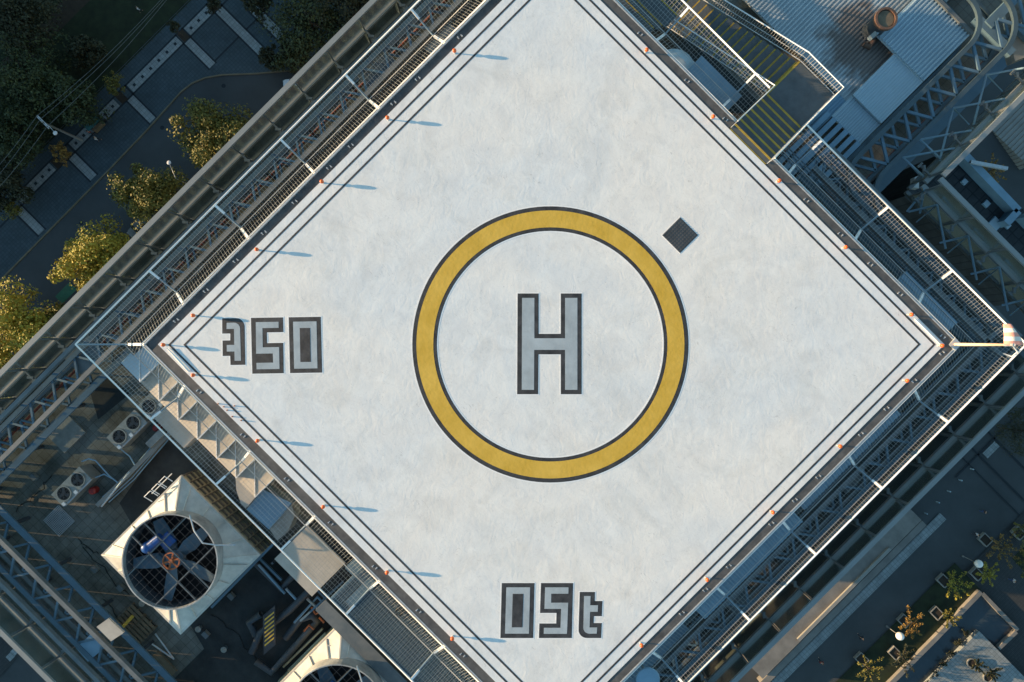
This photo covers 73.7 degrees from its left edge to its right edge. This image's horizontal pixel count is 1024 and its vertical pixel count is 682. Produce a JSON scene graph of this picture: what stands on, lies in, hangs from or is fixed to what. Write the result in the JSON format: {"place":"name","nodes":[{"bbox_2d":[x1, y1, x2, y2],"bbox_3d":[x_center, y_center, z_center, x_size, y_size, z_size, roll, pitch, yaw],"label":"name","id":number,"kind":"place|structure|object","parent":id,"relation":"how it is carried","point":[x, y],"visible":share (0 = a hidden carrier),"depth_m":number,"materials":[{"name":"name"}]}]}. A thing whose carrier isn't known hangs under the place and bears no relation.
{"place":"outdoors","nodes":[
{"label":"outdoors","id":0,"kind":"place"},
{"bbox_2d":[0,637,18,675],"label":"corner pavement","id":1,"kind":"structure","parent":0,"point":[6,648],"depth_m":111.90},
{"bbox_2d":[0,0,89,87],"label":"park path","id":2,"kind":"structure","parent":0,"point":[73,7],"depth_m":111.89,"materials":[{"name":"concrete"}]},
{"bbox_2d":[0,0,66,57],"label":"tree","id":3,"kind":"object","parent":2,"relation":"on","point":[13,18],"visible":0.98,"depth_m":103.75,"materials":[{"name":"green plant"}]},
{"bbox_2d":[0,0,190,172],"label":"park lawn","id":4,"kind":"structure","parent":0,"point":[110,25],"depth_m":111.90,"materials":[{"name":"green plant"}]},
{"bbox_2d":[0,96,54,172],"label":"tree","id":5,"kind":"object","parent":4,"relation":"on","point":[13,116],"visible":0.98,"depth_m":105.92,"materials":[{"name":"green plant"}]},
{"bbox_2d":[0,24,76,125],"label":"tree","id":6,"kind":"object","parent":4,"relation":"on","point":[15,75],"visible":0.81,"depth_m":105.02,"materials":[{"name":"green plant"}]},
{"bbox_2d":[65,34,107,71],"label":"tree","id":7,"kind":"object","parent":4,"relation":"on","point":[87,48],"visible":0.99,"depth_m":107.85,"materials":[{"name":"green plant"}]},
{"bbox_2d":[0,0,397,278],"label":"plaza pavement","id":8,"kind":"structure","parent":0,"point":[61,191],"depth_m":111.86,"materials":[{"name":"concrete"}]},
{"bbox_2d":[0,200,23,220],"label":"tree","id":9,"kind":"object","parent":8,"relation":"on","point":[11,210],"visible":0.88,"depth_m":108.88,"materials":[{"name":"green plant"}]},
{"bbox_2d":[48,140,73,166],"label":"tree","id":10,"kind":"object","parent":8,"relation":"on","point":[61,149],"visible":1,"depth_m":108.86,"materials":[{"name":"green plant"}]},
{"bbox_2d":[24,70,114,127],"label":"tree","id":11,"kind":"object","parent":8,"relation":"on","point":[82,100],"visible":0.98,"depth_m":105.45,"materials":[{"name":"green plant"}]},
{"bbox_2d":[102,70,126,95],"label":"tree","id":12,"kind":"object","parent":8,"relation":"on","point":[113,84],"visible":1,"depth_m":108.69,"materials":[{"name":"green plant"}]},
{"bbox_2d":[50,3,215,168],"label":"tree pit soil","id":13,"kind":"object","parent":8,"relation":"on","point":[121,98],"visible":0.68,"depth_m":111.85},
{"bbox_2d":[0,0,286,236],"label":"pavement joint","id":14,"kind":"object","parent":8,"relation":"on","point":[141,85],"visible":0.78,"depth_m":111.86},
{"bbox_2d":[18,6,280,234],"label":"pavement band","id":15,"kind":"object","parent":8,"relation":"on","point":[146,72],"visible":0.77,"depth_m":111.85,"materials":[{"name":"concrete"}]},
{"bbox_2d":[0,154,35,211],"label":"tree","id":16,"kind":"object","parent":15,"relation":"on","point":[12,184],"visible":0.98,"depth_m":107.28,"materials":[{"name":"green plant"}]},
{"bbox_2d":[240,0,273,23],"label":"tree","id":17,"kind":"object","parent":8,"relation":"on","point":[251,5],"visible":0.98,"depth_m":108.28,"materials":[{"name":"green plant"}]},
{"bbox_2d":[258,43,281,71],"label":"tree","id":18,"kind":"object","parent":8,"relation":"on","point":[266,55],"visible":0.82,"depth_m":108.93,"materials":[{"name":"green plant"}]},
{"bbox_2d":[276,37,310,73],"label":"tree","id":19,"kind":"object","parent":8,"relation":"on","point":[292,71],"visible":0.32,"depth_m":108.53,"materials":[{"name":"green plant"}]},
{"bbox_2d":[254,0,344,70],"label":"tree","id":20,"kind":"object","parent":8,"relation":"on","point":[302,21],"visible":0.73,"depth_m":104.13,"materials":[{"name":"green plant"}]},
{"bbox_2d":[304,0,368,33],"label":"tree","id":21,"kind":"object","parent":8,"relation":"on","point":[347,5],"visible":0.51,"depth_m":103.16,"materials":[{"name":"green plant"}]},
{"bbox_2d":[0,59,1023,681],"bbox_3d":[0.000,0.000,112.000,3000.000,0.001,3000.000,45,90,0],"label":"ground","id":22,"kind":"structure","parent":0,"point":[942,547],"depth_m":112.00,"materials":[{"name":"concrete"}]},
{"bbox_2d":[0,275,64,355],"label":"tree","id":23,"kind":"object","parent":22,"relation":"on","point":[20,327],"visible":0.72,"depth_m":103.56,"materials":[{"name":"green plant"}]},
{"bbox_2d":[55,282,75,303],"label":"green awning","id":24,"kind":"object","parent":22,"relation":"on","point":[65,293],"visible":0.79,"depth_m":109.55,"materials":[{"name":"fabric"}]},
{"bbox_2d":[46,214,129,291],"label":"tree","id":25,"kind":"object","parent":22,"relation":"on","point":[88,256],"visible":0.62,"depth_m":104.16,"materials":[{"name":"green plant"}]},
{"bbox_2d":[106,163,188,232],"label":"tree","id":26,"kind":"object","parent":22,"relation":"on","point":[154,191],"visible":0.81,"depth_m":104.73,"materials":[{"name":"green plant"}]},
{"bbox_2d":[0,69,298,280],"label":"kerb","id":27,"kind":"structure","parent":22,"relation":"on","point":[96,182],"depth_m":111.83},
{"bbox_2d":[166,95,252,186],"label":"tree","id":28,"kind":"object","parent":22,"relation":"on","point":[204,120],"visible":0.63,"depth_m":104.63,"materials":[{"name":"green plant"}]},
{"bbox_2d":[0,0,1023,681],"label":"tower block","id":29,"kind":"structure","parent":22,"relation":"on","point":[100,418],"depth_m":35.50,"materials":[{"name":"grey metal"}]},
{"bbox_2d":[43,505,73,535],"bbox_3d":[-23.519,9.337,35.435,1.182,0.070,1.119,45,90,0],"label":"grid mat","id":30,"kind":"object","parent":29,"relation":"on","point":[59,516],"visible":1,"depth_m":35.43,"materials":[{"name":"metal"}]},
{"bbox_2d":[0,562,118,681],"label":"glass screen","id":31,"kind":"object","parent":29,"relation":"on","point":[36,647],"visible":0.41,"depth_m":33.70,"materials":[{"name":"grey glass"}]},
{"bbox_2d":[49,416,85,452],"bbox_3d":[-23.096,4.832,35.440,1.251,0.120,1.532,45,90,0],"label":"floor hatch","id":32,"kind":"object","parent":29,"relation":"on","point":[67,434],"visible":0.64,"depth_m":35.38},
{"bbox_2d":[51,463,101,505],"bbox_3d":[-22.256,7.371,34.950,0.910,1.080,2.000,45,90,0],"label":"condenser unit","id":33,"kind":"object","parent":29,"relation":"on","point":[77,484],"visible":1,"depth_m":34.49,"materials":[{"name":"metal"}]},
{"bbox_2d":[0,505,193,681],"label":"roof truss","id":34,"kind":"object","parent":29,"relation":"on","point":[25,570],"visible":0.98,"depth_m":33.37,"materials":[{"name":"grey metal"}]},
{"bbox_2d":[76,635,103,660],"bbox_3d":[-20.645,15.030,33.460,0.974,0.120,1.092,45,90,0],"label":"sheet panel","id":35,"kind":"object","parent":34,"relation":"on","point":[92,648],"visible":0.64,"depth_m":33.40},
{"bbox_2d":[97,618,124,640],"bbox_3d":[-19.311,13.879,32.860,1.131,0.120,0.725,45,90,0],"label":"sheet panel","id":36,"kind":"object","parent":34,"relation":"on","point":[110,629],"visible":1,"depth_m":32.80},
{"bbox_2d":[106,409,154,449],"bbox_3d":[-19.461,4.490,34.950,0.910,1.080,2.000,45,90,0],"label":"condenser unit","id":37,"kind":"object","parent":29,"relation":"on","point":[131,427],"visible":1,"depth_m":34.49,"materials":[{"name":"metal"}]},
{"bbox_2d":[116,603,144,631],"bbox_3d":[-19.856,14.429,35.395,0.900,0.170,1.500,45,90,0],"label":"timber pallet","id":38,"kind":"object","parent":29,"relation":"on","point":[133,613],"visible":0.74,"depth_m":35.31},
{"bbox_2d":[95,432,171,506],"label":"kerb wall","id":39,"kind":"structure","parent":29,"relation":"on","point":[133,470],"depth_m":35.00,"materials":[{"name":"concrete"}]},
{"bbox_2d":[128,614,157,643],"bbox_3d":[-19.238,15.047,35.395,0.900,0.170,1.500,45,90,0],"label":"timber pallet","id":40,"kind":"object","parent":29,"relation":"on","point":[142,628],"visible":0.77,"depth_m":35.31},
{"bbox_2d":[136,394,163,418],"bbox_3d":[-17.978,2.963,34.950,0.910,1.080,2.000,45,90,0],"label":"condenser unit","id":41,"kind":"object","parent":29,"relation":"on","point":[151,404],"visible":0.4,"depth_m":34.48,"materials":[{"name":"metal"}]},
{"bbox_2d":[152,650,176,675],"bbox_3d":[-17.967,16.672,35.160,1.458,0.120,0.652,45,90,0],"label":"timber board","id":42,"kind":"object","parent":29,"relation":"on","point":[160,658],"visible":0.64,"depth_m":35.10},
{"bbox_2d":[155,409,196,447],"bbox_3d":[-16.788,4.314,34.400,2.074,0.800,0.811,45,90,0],"label":"duct box","id":43,"kind":"object","parent":29,"relation":"on","point":[176,429],"visible":0.5,"depth_m":34.00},
{"bbox_2d":[101,467,271,634],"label":"cooling tower","id":44,"kind":"structure","parent":29,"relation":"on","point":[180,554],"depth_m":33.23,"materials":[{"name":"metal"}]},
{"bbox_2d":[211,541,343,621],"bbox_3d":[-11.375,11.830,34.100,6.380,1.120,3.744,10,90,0],"label":"pipe support frame","id":45,"kind":"object","parent":44,"relation":"attached to","point":[270,568],"visible":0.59,"depth_m":33.76,"materials":[{"name":"grey metal"}]},
{"bbox_2d":[263,606,275,653],"bbox_3d":[-12.251,14.598,34.479,0.614,0.082,2.485,-1,90,0],"label":"hazard plate","id":46,"kind":"object","parent":45,"relation":"attached to","point":[269,629],"visible":1,"depth_m":34.45,"materials":[{"name":"black paint"}]},
{"bbox_2d":[0,0,414,414],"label":"glass screen","id":47,"kind":"object","parent":29,"relation":"on","point":[259,132],"visible":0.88,"depth_m":33.71,"materials":[{"name":"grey glass"}]},
{"bbox_2d":[121,346,300,539],"bbox_3d":[-14.962,5.024,34.103,11.651,1.795,2.329,45,90,0],"label":"folded duct","id":48,"kind":"object","parent":29,"relation":"on","point":[289,521],"visible":0.73,"depth_m":33.46,"materials":[{"name":"white metal"}]},
{"bbox_2d":[0,0,463,489],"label":"roof truss","id":49,"kind":"object","parent":29,"relation":"on","point":[36,396],"visible":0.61,"depth_m":33.35,"materials":[{"name":"grey metal"}]},
{"bbox_2d":[65,335,104,374],"bbox_3d":[-20.864,0.806,33.540,1.421,0.080,1.629,45,90,0],"label":"sheet panel","id":50,"kind":"object","parent":49,"relation":"on","point":[83,365],"visible":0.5,"depth_m":33.50,"materials":[{"name":"grey metal"}]},
{"bbox_2d":[1,0,446,444],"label":"red pipe","id":51,"kind":"object","parent":49,"relation":"attached to","point":[212,233],"visible":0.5,"depth_m":34.94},
{"bbox_2d":[99,0,442,341],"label":"grey roof strip","id":52,"kind":"object","parent":49,"relation":"attached to","point":[250,191],"visible":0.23,"depth_m":35.10,"materials":[{"name":"metal"}]},
{"bbox_2d":[123,0,486,354],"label":"slat screen","id":53,"kind":"object","parent":49,"relation":"attached to","point":[324,152],"visible":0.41,"depth_m":33.43,"materials":[{"name":"metal"}]},
{"bbox_2d":[425,24,454,53],"bbox_3d":[-3.476,-14.681,33.240,0.440,0.080,1.761,45,90,0],"label":"sheet panel","id":54,"kind":"object","parent":53,"relation":"on","point":[443,34],"visible":0.64,"depth_m":33.20,"materials":[{"name":"metal"}]},
{"bbox_2d":[358,51,394,86],"bbox_3d":[-6.594,-13.356,33.650,1.188,0.140,1.841,45,90,0],"label":"sheet panel","id":55,"kind":"object","parent":49,"relation":"attached to","point":[376,76],"visible":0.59,"depth_m":33.59,"materials":[{"name":"grey metal"}]},
{"bbox_2d":[246,561,320,675],"bbox_3d":[-11.623,14.353,34.900,4.088,0.780,5.868,8,90,0],"label":"pipe run","id":56,"kind":"object","parent":29,"relation":"on","point":[292,607],"visible":0.74,"depth_m":34.83,"materials":[{"name":"metal"}]},
{"bbox_2d":[271,520,349,599],"bbox_3d":[-9.853,10.722,34.200,2.566,2.600,2.577,45,90,0],"label":"canopy panel","id":57,"kind":"object","parent":29,"relation":"on","point":[307,543],"visible":0.83,"depth_m":32.90,"materials":[{"name":"metal"}]},
{"bbox_2d":[278,611,421,681],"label":"cooling tower","id":58,"kind":"structure","parent":29,"relation":"on","point":[332,654],"depth_m":33.16,"materials":[{"name":"metal"}]},
{"bbox_2d":[258,564,321,623],"bbox_3d":[-10.993,13.067,34.600,5.093,0.540,1.870,45,90,0],"label":"pipe run","id":59,"kind":"object","parent":58,"relation":"attached to","point":[312,603],"visible":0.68,"depth_m":34.73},
{"bbox_2d":[316,598,410,681],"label":"roof beam","id":60,"kind":"structure","parent":29,"relation":"on","point":[357,640],"depth_m":33.00,"materials":[{"name":"grey metal"}]},
{"bbox_2d":[331,567,475,681],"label":"grating platform","id":61,"kind":"structure","parent":29,"relation":"on","point":[348,590],"depth_m":32.55,"materials":[{"name":"grey metal"}]},
{"bbox_2d":[345,559,375,606],"bbox_3d":[-7.567,11.527,32.555,1.572,0.190,1.686,45,90,0],"label":"sheet panel","id":62,"kind":"object","parent":61,"relation":"on","point":[362,587],"visible":0.64,"depth_m":32.46,"materials":[{"name":"grey metal"}]},
{"bbox_2d":[143,0,953,681],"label":"helipad","id":63,"kind":"object","parent":29,"relation":"on","point":[551,340],"visible":1,"depth_m":31.00,"materials":[{"name":"paint"}]},
{"bbox_2d":[75,344,478,681],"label":"safety net","id":64,"kind":"object","parent":63,"relation":"attached to","point":[183,387],"visible":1,"depth_m":31.34,"materials":[{"name":"white metal"}]},
{"bbox_2d":[75,0,485,345],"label":"safety net","id":65,"kind":"object","parent":63,"relation":"attached to","point":[347,77],"visible":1,"depth_m":31.47,"materials":[{"name":"white metal"}]},
{"bbox_2d":[616,0,769,120],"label":"safety net","id":66,"kind":"object","parent":63,"relation":"attached to","point":[721,39],"visible":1,"depth_m":31.47,"materials":[{"name":"white metal"}]},
{"bbox_2d":[665,0,843,163],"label":"access stair","id":67,"kind":"object","parent":63,"relation":"attached to","point":[780,112],"visible":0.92,"depth_m":32.07,"materials":[{"name":"metal"}]},
{"bbox_2d":[615,0,676,33],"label":"stair","id":68,"kind":"object","parent":67,"relation":"attached to","point":[657,14],"visible":0.77,"depth_m":33.00,"materials":[{"name":"metal"}]},
{"bbox_2d":[623,343,1023,681],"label":"safety net","id":69,"kind":"object","parent":63,"relation":"attached to","point":[881,487],"visible":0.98,"depth_m":31.47,"materials":[{"name":"white metal"}]},
{"bbox_2d":[774,124,1023,343],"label":"safety net","id":70,"kind":"object","parent":63,"relation":"attached to","point":[921,296],"visible":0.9,"depth_m":31.47,"materials":[{"name":"white metal"}]},
{"bbox_2d":[948,324,1022,356],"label":"windsock","id":71,"kind":"object","parent":63,"relation":"attached to","point":[1012,337],"visible":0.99,"depth_m":27.99,"materials":[{"name":"fabric"}]},
{"bbox_2d":[636,662,659,681],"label":"round cover","id":72,"kind":"object","parent":29,"relation":"on","point":[647,674],"visible":0.85,"depth_m":31.45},
{"bbox_2d":[622,622,688,681],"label":"ribbed duct","id":73,"kind":"object","parent":72,"relation":"attached to","point":[660,651],"visible":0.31,"depth_m":33.38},
{"bbox_2d":[665,49,693,70],"bbox_3d":[7.933,-13.277,34.375,2.100,2.250,2.100,45,90,0],"label":"water tank","id":74,"kind":"object","parent":29,"relation":"on","point":[689,62],"visible":0.13,"depth_m":33.32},
{"bbox_2d":[686,56,741,111],"bbox_3d":[9.816,-12.506,34.050,2.750,1.900,1.024,45,90,0],"label":"plant cabinet","id":75,"kind":"object","parent":29,"relation":"on","point":[727,86],"visible":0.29,"depth_m":33.10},
{"bbox_2d":[808,94,845,131],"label":"flat roof panel","id":76,"kind":"structure","parent":29,"relation":"on","point":[834,104],"depth_m":34.70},
{"bbox_2d":[654,322,1022,681],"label":"roof truss","id":77,"kind":"object","parent":29,"relation":"on","point":[775,558],"visible":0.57,"depth_m":33.33,"materials":[{"name":"grey metal"}]},
{"bbox_2d":[695,511,802,618],"bbox_3d":[11.302,10.689,32.735,0.809,0.170,6.648,45,90,0],"label":"ribbed duct","id":78,"kind":"object","parent":77,"relation":"on","point":[745,566],"visible":0.59,"depth_m":32.69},
{"bbox_2d":[651,338,980,667],"bbox_3d":[11.100,11.943,33.700,0.298,0.060,34.553,45,90,0],"label":"cable tray","id":79,"kind":"object","parent":77,"relation":"on","point":[855,463],"depth_m":33.69,"materials":[{"name":"grey metal"}]},
{"bbox_2d":[799,409,900,509],"bbox_3d":[16.314,5.692,33.035,0.438,0.170,6.563,45,90,0],"label":"ribbed duct","id":80,"kind":"object","parent":77,"relation":"attached to","point":[859,451],"visible":0.64,"depth_m":32.98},
{"bbox_2d":[743,0,947,100],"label":"corrugated roof","id":81,"kind":"structure","parent":29,"relation":"on","point":[826,34],"depth_m":34.78,"materials":[{"name":"metal"}]},
{"bbox_2d":[861,7,897,49],"bbox_3d":[18.192,-15.578,34.050,1.095,1.500,1.468,25,90,0],"label":"roof flue","id":82,"kind":"object","parent":81,"relation":"on","point":[884,19],"visible":0.98,"depth_m":33.37,"materials":[{"name":"metal"}]},
{"bbox_2d":[867,0,973,81],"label":"corrugated roof","id":83,"kind":"structure","parent":81,"relation":"on","point":[922,40],"depth_m":34.22,"materials":[{"name":"grey metal"}]},
{"bbox_2d":[852,54,921,123],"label":"flat roof panel","id":84,"kind":"structure","parent":83,"relation":"on","point":[887,88],"depth_m":34.35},
{"bbox_2d":[831,96,879,143],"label":"flat roof panel","id":85,"kind":"structure","parent":29,"relation":"on","point":[856,119],"depth_m":34.55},
{"bbox_2d":[691,345,1023,681],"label":"glass screen","id":86,"kind":"object","parent":29,"relation":"on","point":[790,605],"visible":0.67,"depth_m":33.68,"materials":[{"name":"blue glass"}]},
{"bbox_2d":[798,147,1022,359],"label":"roof truss","id":87,"kind":"object","parent":29,"relation":"on","point":[847,200],"visible":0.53,"depth_m":33.30,"materials":[{"name":"grey metal"}]},
{"bbox_2d":[776,111,860,194],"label":"louvre bank","id":88,"kind":"structure","parent":87,"relation":"attached to","point":[831,134],"depth_m":34.33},
{"bbox_2d":[780,146,1001,367],"bbox_3d":[18.637,-4.147,33.600,15.146,0.050,0.496,45,90,0],"label":"cable tray","id":89,"kind":"object","parent":87,"relation":"on","point":[878,242],"visible":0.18,"depth_m":33.58,"materials":[{"name":"grey metal"}]},
{"bbox_2d":[897,271,957,329],"bbox_3d":[20.089,-1.939,33.035,3.500,0.170,0.583,45,90,0],"label":"ribbed duct","id":90,"kind":"object","parent":87,"relation":"attached to","point":[919,291],"visible":0.68,"depth_m":33.00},
{"bbox_2d":[834,0,1023,363],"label":"wing truss","id":91,"kind":"object","parent":87,"relation":"attached to","point":[988,28],"visible":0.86,"depth_m":33.09,"materials":[{"name":"metal"}]},
{"bbox_2d":[902,67,1023,315],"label":"court bracing","id":92,"kind":"object","parent":29,"relation":"attached to","point":[921,208],"visible":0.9,"depth_m":34.47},
{"bbox_2d":[903,177,1023,313],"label":"glass screen","id":93,"kind":"object","parent":29,"relation":"on","point":[986,237],"visible":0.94,"depth_m":33.77,"materials":[{"name":"blue glass"}]},
{"bbox_2d":[906,69,1023,190],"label":"glass screen","id":94,"kind":"object","parent":29,"relation":"on","point":[991,117],"visible":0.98,"depth_m":33.74,"materials":[{"name":"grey glass"}]},
{"bbox_2d":[745,509,926,681],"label":"podium ledge","id":95,"kind":"object","parent":22,"relation":"on","point":[840,595],"visible":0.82,"depth_m":109.00,"materials":[{"name":"concrete"}]},
{"bbox_2d":[986,531,1023,567],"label":"tree","id":96,"kind":"object","parent":22,"relation":"on","point":[1005,544],"visible":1,"depth_m":109.22,"materials":[{"name":"green plant"}]},
{"bbox_2d":[991,403,1023,456],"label":"tree","id":97,"kind":"object","parent":22,"relation":"on","point":[1017,427],"visible":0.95,"depth_m":107.40,"materials":[{"name":"green plant"}]},
{"bbox_2d":[992,99,1023,169],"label":"stone steps","id":98,"kind":"structure","parent":22,"relation":"on","point":[1008,130],"depth_m":111.27,"materials":[{"name":"stone"}]},
{"bbox_2d":[771,513,945,681],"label":"podium border","id":99,"kind":"object","parent":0,"point":[861,597],"visible":1,"depth_m":111.86,"materials":[{"name":"stone"}]},
{"bbox_2d":[837,563,980,681],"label":"side lawn","id":100,"kind":"structure","parent":0,"point":[936,592],"depth_m":111.89,"materials":[{"name":"green plant"}]},
{"bbox_2d":[857,655,883,681],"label":"tree","id":101,"kind":"object","parent":100,"relation":"on","point":[868,668],"visible":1,"depth_m":109.13,"materials":[{"name":"green plant"}]},
{"bbox_2d":[891,643,914,677],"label":"tree","id":102,"kind":"object","parent":100,"relation":"on","point":[903,653],"visible":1,"depth_m":109.44,"materials":[{"name":"green plant"}]},
{"bbox_2d":[898,605,924,638],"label":"tree","id":103,"kind":"object","parent":100,"relation":"on","point":[908,623],"visible":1,"depth_m":109.33,"materials":[{"name":"orange plant"}]},
{"bbox_2d":[946,571,974,599],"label":"tree","id":104,"kind":"object","parent":100,"relation":"on","point":[957,581],"visible":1,"depth_m":109.12,"materials":[{"name":"green plant"}]},
{"bbox_2d":[873,153,1023,306],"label":"building","id":105,"kind":"structure","parent":0,"point":[979,188],"depth_m":66.00,"materials":[{"name":"concrete"}]},
{"bbox_2d":[897,596,1011,681],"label":"basin floor","id":106,"kind":"structure","parent":0,"point":[984,617],"depth_m":111.88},
{"bbox_2d":[886,589,1018,681],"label":"basin wall","id":107,"kind":"structure","parent":106,"relation":"on","point":[924,648],"depth_m":111.25,"materials":[{"name":"stone"}]},
{"bbox_2d":[955,408,1023,515],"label":"dark paving strip","id":108,"kind":"object","parent":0,"point":[989,465],"visible":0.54,"depth_m":111.89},
{"bbox_2d":[964,512,1023,675],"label":"side plaza","id":109,"kind":"structure","parent":0,"point":[1004,594],"depth_m":111.90,"materials":[{"name":"concrete"}]},
{"bbox_2d":[924,629,1023,681],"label":"paved platform","id":110,"kind":"structure","parent":109,"relation":"on","point":[976,644],"depth_m":111.10,"materials":[{"name":"stone"}]},
{"bbox_2d":[1005,36,1023,65],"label":"concrete pad","id":111,"kind":"object","parent":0,"point":[1017,55],"visible":0.4,"depth_m":34.50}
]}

